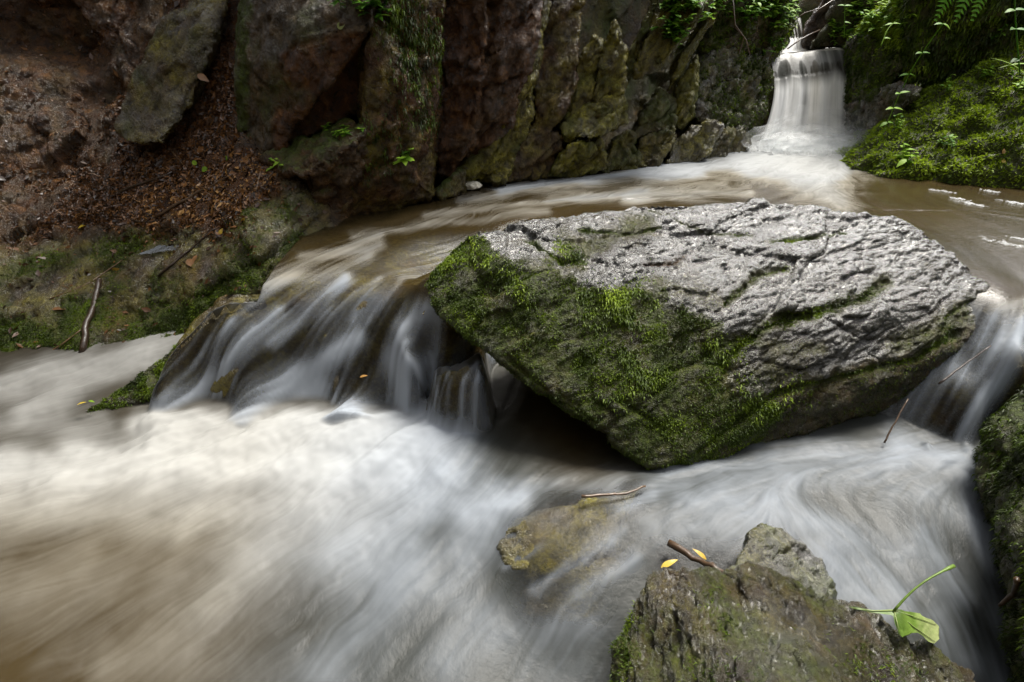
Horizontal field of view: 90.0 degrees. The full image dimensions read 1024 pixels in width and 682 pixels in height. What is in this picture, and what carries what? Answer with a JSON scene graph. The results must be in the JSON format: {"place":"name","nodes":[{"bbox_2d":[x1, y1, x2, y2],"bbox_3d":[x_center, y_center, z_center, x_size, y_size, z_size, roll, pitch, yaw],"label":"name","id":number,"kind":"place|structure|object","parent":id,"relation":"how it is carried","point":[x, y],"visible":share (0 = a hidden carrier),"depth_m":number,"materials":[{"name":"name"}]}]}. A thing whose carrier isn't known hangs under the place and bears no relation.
{"place":"outdoors","nodes":[
{"label":"outdoors","id":0,"kind":"place"},
{"bbox_2d":[0,0,349,351],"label":"hillside","id":1,"kind":"structure","parent":0,"point":[83,79],"depth_m":2.28,"materials":[{"name":"brown soil"}]},
{"bbox_2d":[52,329,80,349],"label":"stick","id":2,"kind":"object","parent":1,"relation":"on","point":[58,346],"visible":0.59,"depth_m":2.00,"materials":[{"name":"brown wood"}]},
{"bbox_2d":[49,260,121,299],"bbox_3d":[-1.783,-0.253,2.151,0.288,0.106,0.052,-23,37,-35],"label":"stick","id":3,"kind":"object","parent":1,"relation":"on","point":[86,283],"visible":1,"depth_m":2.14,"materials":[{"name":"brown wood"}]},
{"bbox_2d":[78,278,101,352],"bbox_3d":[-1.705,-0.105,2.076,0.034,0.201,0.325,-7,31,-11],"label":"stick","id":4,"kind":"object","parent":1,"relation":"on","point":[84,340],"visible":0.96,"depth_m":2.04,"materials":[{"name":"brown wood"}]},
{"bbox_2d":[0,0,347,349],"bbox_3d":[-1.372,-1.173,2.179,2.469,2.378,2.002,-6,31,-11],"label":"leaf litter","id":5,"kind":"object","parent":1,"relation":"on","point":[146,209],"visible":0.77,"depth_m":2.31,"materials":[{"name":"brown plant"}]},
{"bbox_2d":[81,184,125,195],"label":"stick","id":6,"kind":"object","parent":5,"relation":"on","point":[100,190],"visible":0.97,"depth_m":2.36,"materials":[{"name":"brown wood"}]},
{"bbox_2d":[114,171,172,195],"bbox_3d":[-1.667,-0.712,2.314,0.278,0.104,0.023,-3,30,-4],"label":"stick","id":7,"kind":"object","parent":5,"relation":"on","point":[137,184],"visible":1,"depth_m":2.31,"materials":[{"name":"brown wood"}]},
{"bbox_2d":[131,217,164,222],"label":"stick","id":8,"kind":"object","parent":5,"relation":"on","point":[145,221],"visible":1,"depth_m":2.24,"materials":[{"name":"brown wood"}]},
{"bbox_2d":[114,0,228,144],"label":"rock slab","id":9,"kind":"object","parent":5,"relation":"on","point":[166,84],"visible":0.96,"depth_m":2.25,"materials":[{"name":"grey stone"}]},
{"bbox_2d":[197,73,208,81],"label":"leaf","id":10,"kind":"object","parent":9,"relation":"on","point":[202,76],"visible":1,"depth_m":2.25,"materials":[{"name":"brown plant"}]},
{"bbox_2d":[154,174,232,217],"bbox_3d":[-1.387,-0.632,2.231,0.366,0.180,0.026,-5,30,-9],"label":"stick","id":11,"kind":"object","parent":5,"relation":"on","point":[176,204],"visible":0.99,"depth_m":2.23,"materials":[{"name":"brown wood"}]},
{"bbox_2d":[266,158,283,170],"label":"seedling","id":12,"kind":"object","parent":5,"relation":"on","point":[276,163],"visible":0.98,"depth_m":2.15,"materials":[{"name":"green plant"}]},
{"bbox_2d":[157,228,215,276],"bbox_3d":[-1.347,-0.368,2.122,0.258,0.168,0.022,-18,35,-28],"label":"stick","id":13,"kind":"object","parent":1,"relation":"on","point":[176,260],"visible":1,"depth_m":2.12,"materials":[{"name":"brown wood"}]},
{"bbox_2d":[186,259,193,265],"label":"leaf","id":14,"kind":"object","parent":1,"relation":"on","point":[189,262],"visible":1,"depth_m":2.11,"materials":[{"name":"orange plant"}]},
{"bbox_2d":[260,117,367,213],"bbox_3d":[-0.891,-0.761,2.358,0.454,0.503,0.589,-10,32,-17],"label":"rock ledge","id":15,"kind":"object","parent":1,"relation":"on","point":[328,166],"visible":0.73,"depth_m":2.16,"materials":[{"name":"stone"}]},
{"bbox_2d":[233,0,375,151],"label":"cliff block","id":16,"kind":"structure","parent":15,"relation":"on","point":[295,71],"depth_m":2.06,"materials":[{"name":"stone"}]},
{"bbox_2d":[327,0,394,21],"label":"leafy plant","id":17,"kind":"object","parent":16,"relation":"on","point":[364,5],"visible":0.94,"depth_m":1.93,"materials":[{"name":"green plant"}]},
{"bbox_2d":[322,122,364,136],"bbox_3d":[-0.735,-0.893,2.170,0.267,0.042,0.107,22,37,33],"label":"leafy plant","id":18,"kind":"object","parent":15,"relation":"on","point":[343,132],"visible":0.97,"depth_m":2.12,"materials":[{"name":"green plant"}]},
{"bbox_2d":[0,234,1023,681],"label":"stream water","id":19,"kind":"structure","parent":0,"point":[310,530],"depth_m":1.36,"materials":[{"name":"white liquid"}]},
{"bbox_2d":[86,298,266,411],"bbox_3d":[-1.178,0.089,1.823,0.648,0.437,0.116,-14,33,-22],"label":"ridge rock","id":20,"kind":"object","parent":19,"relation":"in","point":[138,389],"visible":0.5,"depth_m":1.79,"materials":[{"name":"stone"}]},
{"bbox_2d":[496,489,639,596],"bbox_3d":[0.178,0.571,1.375,0.442,0.264,0.177,-9,31,-15],"label":"submerged rock","id":21,"kind":"object","parent":19,"relation":"in","point":[536,548],"visible":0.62,"depth_m":1.31,"materials":[{"name":"stone"}]},
{"bbox_2d":[521,556,621,620],"bbox_3d":[0.155,0.676,1.267,0.290,0.258,0.159,0,30,0],"label":"submerged rock","id":22,"kind":"object","parent":19,"relation":"in","point":[569,594],"visible":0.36,"depth_m":1.21,"materials":[{"name":"grey stone"}]},
{"bbox_2d":[581,485,645,497],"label":"stick","id":23,"kind":"object","parent":19,"relation":"on","point":[603,494],"visible":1,"depth_m":1.35,"materials":[{"name":"brown wood"}]},
{"bbox_2d":[729,523,837,599],"bbox_3d":[0.593,0.599,1.185,0.292,0.296,0.190,-17,34,-27],"label":"granite rock","id":24,"kind":"object","parent":19,"relation":"in","point":[781,551],"visible":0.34,"depth_m":1.15,"materials":[{"name":"stone"}]},
{"bbox_2d":[608,561,975,681],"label":"foreground rock","id":25,"kind":"object","parent":19,"relation":"in","point":[747,621],"visible":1,"depth_m":0.94,"materials":[{"name":"stone"}]},
{"bbox_2d":[661,559,676,567],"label":"leaf","id":26,"kind":"object","parent":25,"relation":"on","point":[667,563],"visible":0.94,"depth_m":1.15,"materials":[{"name":"yellow plant"}]},
{"bbox_2d":[667,539,723,572],"bbox_3d":[0.421,0.498,1.171,0.020,0.045,0.146,-24,37,-35],"label":"stick","id":27,"kind":"object","parent":25,"relation":"on","point":[682,550],"visible":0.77,"depth_m":1.18,"materials":[{"name":"brown wood"}]},
{"bbox_2d":[693,549,705,559],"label":"leaf","id":28,"kind":"object","parent":27,"relation":"on","point":[701,554],"visible":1,"depth_m":1.15,"materials":[{"name":"yellow plant"}]},
{"bbox_2d":[851,564,955,642],"bbox_3d":[0.753,0.505,0.960,0.212,0.113,0.076,-6,31,-11],"label":"fallen leaf","id":29,"kind":"object","parent":25,"relation":"on","point":[907,623],"visible":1,"depth_m":0.96,"materials":[{"name":"green plant"}]},
{"bbox_2d":[883,399,908,442],"bbox_3d":[1.184,0.246,1.580,0.124,0.108,0.006,-26,39,-37],"label":"stick","id":30,"kind":"object","parent":19,"relation":"on","point":[889,432],"visible":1,"depth_m":1.57,"materials":[{"name":"wood"}]},
{"bbox_2d":[938,345,990,384],"bbox_3d":[1.364,0.071,1.543,0.178,0.099,0.007,-11,32,-19],"label":"stick","id":31,"kind":"object","parent":19,"relation":"on","point":[950,375],"visible":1,"depth_m":1.54,"materials":[{"name":"wood"}]},
{"bbox_2d":[351,0,699,187],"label":"hillside","id":32,"kind":"structure","parent":0,"point":[598,17],"depth_m":3.40,"materials":[{"name":"stone"}]},
{"bbox_2d":[152,236,1023,518],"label":"cascade","id":33,"kind":"object","parent":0,"point":[376,300],"visible":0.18,"depth_m":1.76,"materials":[{"name":"white liquid"}]},
{"bbox_2d":[158,137,1023,250],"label":"stream water","id":34,"kind":"structure","parent":0,"point":[830,180],"depth_m":2.71,"materials":[{"name":"liquid"}]},
{"bbox_2d":[341,0,446,216],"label":"mossy pillar","id":35,"kind":"structure","parent":34,"relation":"in","point":[399,79],"depth_m":2.22,"materials":[{"name":"stone"}]},
{"bbox_2d":[393,148,414,165],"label":"seedling","id":36,"kind":"object","parent":35,"relation":"on","point":[405,159],"visible":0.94,"depth_m":2.30,"materials":[{"name":"green plant"}]},
{"bbox_2d":[434,165,468,200],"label":"rock","id":37,"kind":"object","parent":34,"relation":"in","point":[453,185],"visible":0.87,"depth_m":2.68,"materials":[{"name":"stone"}]},
{"bbox_2d":[435,0,542,179],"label":"jagged rib","id":38,"kind":"object","parent":37,"relation":"on","point":[490,47],"visible":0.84,"depth_m":2.45,"materials":[{"name":"brown stone"}]},
{"bbox_2d":[466,181,481,189],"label":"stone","id":39,"kind":"object","parent":34,"relation":"in","point":[473,185],"visible":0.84,"depth_m":2.83,"materials":[{"name":"beige stone"}]},
{"bbox_2d":[460,0,551,186],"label":"rock slab","id":40,"kind":"object","parent":34,"relation":"in","point":[492,164],"visible":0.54,"depth_m":2.79,"materials":[{"name":"stone"}]},
{"bbox_2d":[505,0,585,185],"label":"rock slab","id":41,"kind":"object","parent":34,"relation":"in","point":[555,88],"visible":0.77,"depth_m":2.85,"materials":[{"name":"stone"}]},
{"bbox_2d":[548,137,607,177],"bbox_3d":[0.422,-1.150,3.225,0.416,0.284,0.500,0,30,0],"label":"rock block","id":42,"kind":"object","parent":34,"relation":"in","point":[579,158],"visible":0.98,"depth_m":3.06,"materials":[{"name":"stone"}]},
{"bbox_2d":[558,94,628,142],"bbox_3d":[0.493,-1.345,3.080,0.447,0.274,0.385,0,30,0],"label":"rock ledge","id":43,"kind":"object","parent":42,"relation":"on","point":[584,122],"visible":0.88,"depth_m":2.96,"materials":[{"name":"stone"}]},
{"bbox_2d":[569,34,603,115],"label":"pointed slab","id":44,"kind":"structure","parent":43,"relation":"on","point":[587,67],"depth_m":2.91,"materials":[{"name":"stone"}]},
{"bbox_2d":[592,19,627,118],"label":"pointed slab","id":45,"kind":"structure","parent":43,"relation":"on","point":[611,78],"depth_m":2.89,"materials":[{"name":"stone"}]},
{"bbox_2d":[626,3,656,82],"bbox_3d":[0.751,-1.716,3.002,0.266,0.439,0.120,-17,34,-27],"label":"leaning rock","id":46,"kind":"object","parent":45,"relation":"on","point":[636,45],"visible":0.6,"depth_m":2.95,"materials":[{"name":"grey stone"}]},
{"bbox_2d":[632,0,715,79],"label":"overhanging slab","id":47,"kind":"structure","parent":46,"relation":"on","point":[656,52],"depth_m":2.89,"materials":[{"name":"stone"}]},
{"bbox_2d":[650,1,695,47],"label":"leafy plant","id":48,"kind":"object","parent":47,"relation":"on","point":[668,24],"visible":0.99,"depth_m":2.81,"materials":[{"name":"green plant"}]},
{"bbox_2d":[660,0,721,21],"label":"leafy plant","id":49,"kind":"object","parent":47,"relation":"on","point":[687,4],"visible":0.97,"depth_m":2.79,"materials":[{"name":"green plant"}]},
{"bbox_2d":[602,130,646,173],"bbox_3d":[0.761,-1.250,3.400,0.311,0.308,0.578,6,30,10],"label":"rock block","id":50,"kind":"object","parent":34,"relation":"in","point":[623,152],"visible":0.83,"depth_m":3.25,"materials":[{"name":"grey stone"}]},
{"bbox_2d":[631,86,677,142],"bbox_3d":[0.957,-1.529,3.458,0.324,0.355,0.612,7,31,12],"label":"rock block","id":51,"kind":"object","parent":50,"relation":"on","point":[657,112],"visible":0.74,"depth_m":3.30,"materials":[{"name":"grey stone"}]},
{"bbox_2d":[673,55,699,130],"bbox_3d":[1.163,-1.654,3.433,0.168,0.463,0.308,10,32,17],"label":"rock column","id":52,"kind":"object","parent":51,"relation":"on","point":[685,90],"visible":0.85,"depth_m":3.35,"materials":[{"name":"stone"}]},
{"bbox_2d":[666,0,727,90],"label":"rock slab","id":53,"kind":"object","parent":51,"relation":"on","point":[686,51],"visible":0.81,"depth_m":3.18,"materials":[{"name":"stone"}]},
{"bbox_2d":[637,125,676,166],"bbox_3d":[0.974,-1.327,3.518,0.283,0.320,0.532,8,31,14],"label":"rock block","id":54,"kind":"object","parent":34,"relation":"in","point":[654,148],"visible":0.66,"depth_m":3.36,"materials":[{"name":"stone"}]},
{"bbox_2d":[665,118,724,163],"bbox_3d":[1.289,-1.401,3.638,0.663,0.349,0.321,-13,32,-21],"label":"rock block","id":55,"kind":"object","parent":34,"relation":"in","point":[694,143],"visible":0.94,"depth_m":3.49,"materials":[{"name":"grey stone"}]},
{"bbox_2d":[703,125,751,158],"bbox_3d":[1.633,-1.507,3.899,0.834,0.300,0.285,-21,36,-32],"label":"rock block","id":56,"kind":"object","parent":34,"relation":"in","point":[733,139],"visible":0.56,"depth_m":3.73,"materials":[{"name":"grey stone"}]},
{"bbox_2d":[691,45,774,145],"bbox_3d":[1.656,-1.834,3.887,1.067,0.750,0.438,-17,34,-27],"label":"mossy rock","id":57,"kind":"object","parent":34,"relation":"in","point":[735,88],"visible":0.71,"depth_m":3.69,"materials":[{"name":"stone"}]},
{"bbox_2d":[696,0,801,62],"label":"mossy rock","id":58,"kind":"object","parent":57,"relation":"on","point":[721,32],"visible":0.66,"depth_m":3.56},
{"bbox_2d":[732,0,743,53],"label":"branch","id":59,"kind":"object","parent":58,"relation":"hanging from","point":[737,27],"visible":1,"depth_m":3.37,"materials":[{"name":"brown plant"}]},
{"bbox_2d":[735,27,750,54],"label":"branch","id":60,"kind":"object","parent":59,"relation":"attached to","point":[745,39],"visible":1,"depth_m":3.40,"materials":[{"name":"brown plant"}]},
{"bbox_2d":[711,0,785,22],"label":"leafy plant","id":61,"kind":"object","parent":58,"relation":"on","point":[751,7],"visible":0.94,"depth_m":3.44,"materials":[{"name":"green plant"}]},
{"bbox_2d":[763,0,799,28],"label":"leafy plant","id":62,"kind":"object","parent":58,"relation":"on","point":[776,10],"visible":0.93,"depth_m":3.64,"materials":[{"name":"green plant"}]},
{"bbox_2d":[787,29,819,48],"bbox_3d":[2.222,-2.297,3.898,0.326,0.133,0.013,-15,33,-24],"label":"branch","id":63,"kind":"object","parent":58,"relation":"on","point":[802,38],"visible":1,"depth_m":3.88,"materials":[{"name":"brown plant"}]},
{"bbox_2d":[796,0,832,18],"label":"branch","id":64,"kind":"object","parent":58,"relation":"on","point":[813,10],"visible":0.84,"depth_m":3.78,"materials":[{"name":"brown plant"}]},
{"bbox_2d":[761,37,785,54],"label":"leafy plant","id":65,"kind":"object","parent":57,"relation":"on","point":[764,50],"visible":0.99,"depth_m":3.75,"materials":[{"name":"green plant"}]},
{"bbox_2d":[758,62,773,136],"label":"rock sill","id":66,"kind":"structure","parent":34,"relation":"in","point":[770,98],"depth_m":4.28,"materials":[{"name":"grey stone"}]},
{"bbox_2d":[755,135,854,153],"bbox_3d":[2.383,-1.467,3.902,1.390,0.705,0.682,0,30,0],"label":"spray","id":67,"kind":"object","parent":34,"relation":"on","point":[822,148],"visible":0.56,"depth_m":3.80,"materials":[{"name":"white liquid"}]},
{"bbox_2d":[757,47,855,146],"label":"waterfall","id":68,"kind":"structure","parent":34,"relation":"on","point":[808,103],"depth_m":4.00,"materials":[{"name":"liquid"}]},
{"bbox_2d":[783,17,806,50],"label":"waterfall","id":69,"kind":"structure","parent":68,"relation":"on","point":[797,36],"depth_m":4.41,"materials":[{"name":"liquid"}]},
{"bbox_2d":[531,484,815,569],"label":"water","id":70,"kind":"structure","parent":0,"point":[723,558],"depth_m":1.81,"materials":[{"name":"grey liquid"}]},
{"bbox_2d":[424,198,989,469],"bbox_3d":[0.672,0.022,1.737,1.890,0.828,0.727,-4,30,-6],"label":"boulder","id":71,"kind":"object","parent":70,"relation":"on","point":[652,337],"visible":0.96,"depth_m":1.57,"materials":[{"name":"stone"}]},
{"bbox_2d":[835,36,1023,188],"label":"mossy bank","id":72,"kind":"structure","parent":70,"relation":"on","point":[977,114],"depth_m":3.09,"materials":[{"name":"green plant"}]},
{"bbox_2d":[837,4,851,34],"bbox_3d":[2.379,-2.299,3.672,0.114,0.204,0.065,0,30,0],"label":"vine","id":73,"kind":"object","parent":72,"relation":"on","point":[844,16],"visible":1,"depth_m":3.67,"materials":[{"name":"green plant"}]},
{"bbox_2d":[843,80,921,130],"bbox_3d":[2.671,-1.697,3.732,0.274,0.385,0.959,0,30,0],"label":"wet ledge","id":74,"kind":"object","parent":72,"relation":"on","point":[862,115],"visible":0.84,"depth_m":3.56,"materials":[{"name":"grey stone"}]},
{"bbox_2d":[841,31,904,108],"bbox_3d":[2.708,-2.046,3.903,0.366,0.573,0.912,0,30,0],"label":"mossy rock","id":75,"kind":"object","parent":74,"relation":"on","point":[870,71],"visible":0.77,"depth_m":3.72,"materials":[{"name":"green stone"}]},
{"bbox_2d":[810,0,881,49],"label":"mossy rock","id":76,"kind":"object","parent":75,"relation":"on","point":[822,39],"visible":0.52,"depth_m":4.04,"materials":[{"name":"grey stone"}]},
{"bbox_2d":[828,8,863,45],"bbox_3d":[2.601,-2.414,3.919,0.205,0.269,0.441,0,30,0],"label":"leafy plant","id":77,"kind":"object","parent":76,"relation":"on","point":[847,32],"visible":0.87,"depth_m":4.03,"materials":[{"name":"green plant"}]},
{"bbox_2d":[845,0,924,52],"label":"mossy rock","id":78,"kind":"object","parent":75,"relation":"on","point":[892,34],"visible":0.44,"depth_m":3.56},
{"bbox_2d":[833,0,916,33],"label":"leafy plant","id":79,"kind":"object","parent":78,"relation":"on","point":[871,14],"visible":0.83,"depth_m":3.68,"materials":[{"name":"green plant"}]},
{"bbox_2d":[881,22,899,45],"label":"vine","id":80,"kind":"object","parent":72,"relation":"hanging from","point":[887,30],"visible":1,"depth_m":3.20,"materials":[{"name":"green plant"}]},
{"bbox_2d":[877,91,909,145],"bbox_3d":[2.364,-1.376,3.209,0.114,0.349,0.072,0,30,0],"label":"herb","id":81,"kind":"object","parent":72,"relation":"on","point":[884,123],"visible":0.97,"depth_m":3.19,"materials":[{"name":"green plant"}]},
{"bbox_2d":[893,113,906,127],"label":"seedling","id":82,"kind":"object","parent":72,"relation":"on","point":[900,124],"visible":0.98,"depth_m":3.25,"materials":[{"name":"green plant"}]},
{"bbox_2d":[896,143,919,166],"bbox_3d":[2.401,-1.129,3.116,0.126,0.131,0.170,8,31,13],"label":"herb","id":83,"kind":"object","parent":72,"relation":"on","point":[905,159],"visible":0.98,"depth_m":3.11,"materials":[{"name":"green plant"}]},
{"bbox_2d":[900,22,949,87],"bbox_3d":[2.523,-1.751,3.154,0.100,0.358,0.182,-6,31,-11],"label":"herb","id":84,"kind":"object","parent":72,"relation":"on","point":[910,73],"visible":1,"depth_m":3.15,"materials":[{"name":"green plant"}]},
{"bbox_2d":[937,134,957,147],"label":"seedling","id":85,"kind":"object","parent":72,"relation":"on","point":[949,141],"visible":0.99,"depth_m":3.05,"materials":[{"name":"green plant"}]},
{"bbox_2d":[943,74,955,91],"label":"seedling","id":86,"kind":"object","parent":72,"relation":"on","point":[949,87],"visible":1,"depth_m":3.21,"materials":[{"name":"green plant"}]},
{"bbox_2d":[895,0,1023,86],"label":"overhanging bank","id":87,"kind":"structure","parent":72,"relation":"on","point":[964,44],"depth_m":3.29,"materials":[{"name":"green plant"}]},
{"bbox_2d":[934,0,953,21],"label":"fern frond","id":88,"kind":"object","parent":87,"relation":"on","point":[942,6],"visible":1,"depth_m":2.21,"materials":[{"name":"green plant"}]},
{"bbox_2d":[954,0,971,22],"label":"fern frond","id":89,"kind":"object","parent":87,"relation":"on","point":[960,10],"visible":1,"depth_m":2.17,"materials":[{"name":"green plant"}]},
{"bbox_2d":[970,0,986,20],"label":"fern frond","id":90,"kind":"object","parent":87,"relation":"on","point":[977,6],"visible":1,"depth_m":2.25,"materials":[{"name":"green plant"}]},
{"bbox_2d":[990,24,1007,40],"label":"seedling","id":91,"kind":"object","parent":87,"relation":"on","point":[1000,31],"visible":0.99,"depth_m":3.17,"materials":[{"name":"green plant"}]},
{"bbox_2d":[1005,0,1023,74],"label":"herb","id":92,"kind":"object","parent":87,"relation":"on","point":[1012,28],"visible":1,"depth_m":2.69,"materials":[{"name":"green plant"}]},
{"bbox_2d":[979,65,994,77],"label":"seedling","id":93,"kind":"object","parent":72,"relation":"on","point":[987,73],"visible":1,"depth_m":3.15,"materials":[{"name":"green plant"}]},
{"bbox_2d":[1008,67,1023,94],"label":"herb","id":94,"kind":"object","parent":72,"relation":"on","point":[1021,82],"visible":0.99,"depth_m":2.97,"materials":[{"name":"green plant"}]},
{"bbox_2d":[971,383,1023,681],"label":"mossy rock","id":95,"kind":"object","parent":70,"relation":"on","point":[998,458],"visible":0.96,"depth_m":1.23,"materials":[{"name":"green stone"}]},
{"bbox_2d":[998,576,1020,607],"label":"stick","id":96,"kind":"object","parent":95,"relation":"on","point":[1013,593],"visible":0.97,"depth_m":1.06,"materials":[{"name":"brown wood"}]},
{"bbox_2d":[784,0,916,84],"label":"hillside","id":97,"kind":"structure","parent":0,"point":[806,5],"depth_m":5.06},
{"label":"stream water","id":98,"kind":"structure","parent":0,"visible":0},
{"bbox_2d":[800,0,830,49],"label":"rock","id":99,"kind":"object","parent":98,"relation":"on","point":[815,21],"visible":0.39,"depth_m":4.25,"materials":[{"name":"grey stone"}]}
]}

